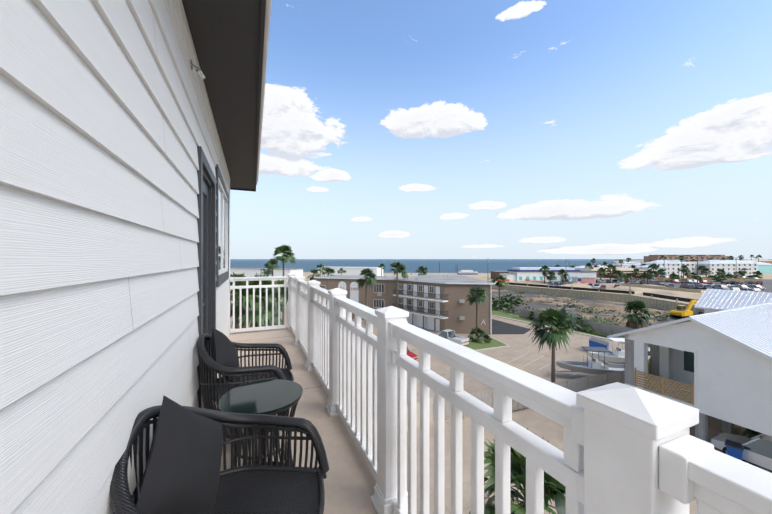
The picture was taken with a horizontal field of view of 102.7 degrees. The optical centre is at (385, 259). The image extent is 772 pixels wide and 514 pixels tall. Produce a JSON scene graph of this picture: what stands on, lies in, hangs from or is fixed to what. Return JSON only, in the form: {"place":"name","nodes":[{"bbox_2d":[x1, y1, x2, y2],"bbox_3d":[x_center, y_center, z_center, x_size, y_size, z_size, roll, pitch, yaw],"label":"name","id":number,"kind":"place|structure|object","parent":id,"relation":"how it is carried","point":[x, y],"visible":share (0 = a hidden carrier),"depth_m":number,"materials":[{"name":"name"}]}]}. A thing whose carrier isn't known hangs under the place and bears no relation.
{"place":"outdoors","nodes":[
{"label":"outdoors","id":0,"kind":"place"},
{"bbox_2d":[230,279,771,513],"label":"paving","id":1,"kind":"structure","parent":0,"point":[511,343],"depth_m":32.97,"materials":[{"name":"concrete"}]},
{"bbox_2d":[314,273,494,334],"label":"apartments","id":2,"kind":"structure","parent":1,"relation":"on","point":[439,303],"depth_m":53.22,"materials":[{"name":"brown brick"}]},
{"bbox_2d":[230,245,761,513],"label":"palms","id":3,"kind":"object","parent":1,"relation":"on","point":[554,489],"visible":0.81,"depth_m":27.00,"materials":[{"name":"green plant"}]},
{"bbox_2d":[372,309,648,443],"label":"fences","id":4,"kind":"object","parent":1,"relation":"on","point":[582,384],"visible":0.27,"depth_m":26.75,"materials":[{"name":"brown wood"}]},
{"bbox_2d":[407,276,771,470],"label":"cars","id":5,"kind":"object","parent":1,"relation":"on","point":[757,450],"visible":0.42,"depth_m":43.01,"materials":[{"name":"white metal"}]},
{"bbox_2d":[547,338,649,376],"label":"boats","id":6,"kind":"object","parent":1,"relation":"on","point":[595,366],"visible":0.44,"depth_m":31.22,"materials":[{"name":"silver metal"}]},
{"bbox_2d":[607,302,771,472],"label":"neighbour house","id":7,"kind":"structure","parent":1,"relation":"on","point":[715,368],"depth_m":19.57,"materials":[{"name":"paint"}]},
{"bbox_2d":[694,289,771,313],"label":"metal roof","id":8,"kind":"structure","parent":1,"relation":"on","point":[713,300],"depth_m":39.84,"materials":[{"name":"silver metal"}]},
{"bbox_2d":[230,259,771,316],"bbox_3d":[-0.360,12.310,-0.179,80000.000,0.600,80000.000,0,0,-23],"label":"sea","id":9,"kind":"structure","parent":0,"point":[483,268],"depth_m":715.72,"materials":[{"name":"blue liquid"}]},
{"bbox_2d":[230,267,382,276],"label":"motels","id":10,"kind":"structure","parent":9,"relation":"on","point":[249,272],"depth_m":188.74,"materials":[{"name":"white"}]},
{"bbox_2d":[457,270,477,274],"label":"boat","id":11,"kind":"object","parent":9,"relation":"on","point":[466,272],"visible":0.98,"depth_m":239.03,"materials":[{"name":"white"}]},
{"bbox_2d":[488,279,703,314],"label":"bulkhead","id":12,"kind":"object","parent":9,"relation":"on","point":[665,302],"visible":0.5,"depth_m":91.55,"materials":[{"name":"beige concrete"}]},
{"bbox_2d":[491,255,771,283],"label":"town","id":13,"kind":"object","parent":9,"relation":"on","point":[580,274],"visible":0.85,"depth_m":228.86,"materials":[{"name":"white"}]},
{"bbox_2d":[538,255,763,283],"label":"palms","id":14,"kind":"object","parent":13,"relation":"on","point":[685,272],"visible":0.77,"depth_m":173.47,"materials":[{"name":"green plant"}]},
{"bbox_2d":[230,0,771,258],"label":"sky","id":15,"kind":"structure","parent":0,"point":[392,129],"materials":[{"name":"blue"}]},
{"bbox_2d":[439,259,745,461],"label":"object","id":16,"kind":"object","parent":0,"point":[735,449],"visible":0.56,"depth_m":38.79,"materials":[{"name":"blue"}]},
{"bbox_2d":[492,280,704,344],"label":"earthworks","id":17,"kind":"structure","parent":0,"point":[585,303],"depth_m":82.19,"materials":[{"name":"beige soil"}]},
{"bbox_2d":[502,290,703,320],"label":"construction vehicles","id":18,"kind":"object","parent":17,"relation":"on","point":[680,311],"visible":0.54,"depth_m":62.49,"materials":[{"name":"yellow metal"}]},
{"bbox_3d":[-4.819,5.150,-3.472,13.200,13.720,15.500,0,0,-23],"label":"building","id":19,"kind":"object","parent":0,"visible":0},
{"bbox_2d":[0,0,229,513],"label":"house wall","id":20,"kind":"structure","parent":19,"relation":"attached to","point":[107,125],"depth_m":0.83,"materials":[{"name":"white wood"}]},
{"bbox_2d":[189,59,228,407],"bbox_3d":[-2.033,0.014,3.716,0.166,2.752,3.562,0,0,-23],"label":"door","id":21,"kind":"structure","parent":20,"relation":"attached to","point":[213,232],"depth_m":3.30,"materials":[{"name":"grey"}]},
{"bbox_2d":[182,0,271,191],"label":"soffit","id":22,"kind":"structure","parent":20,"relation":"attached to","point":[230,38],"depth_m":2.47,"materials":[{"name":"grey"}]},
{"bbox_2d":[215,328,377,513],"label":"balcony floor","id":23,"kind":"structure","parent":19,"relation":"on","point":[350,482],"depth_m":2.35,"materials":[{"name":"beige concrete"}]},
{"bbox_2d":[110,327,328,513],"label":"furniture","id":24,"kind":"object","parent":23,"relation":"on","point":[183,474],"visible":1,"depth_m":1.36,"materials":[{"name":"black wicker"}]},
{"bbox_2d":[230,272,771,513],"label":"railing","id":25,"kind":"object","parent":23,"relation":"on","point":[628,449],"visible":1,"depth_m":1.00,"materials":[{"name":"plastic"}]}
]}

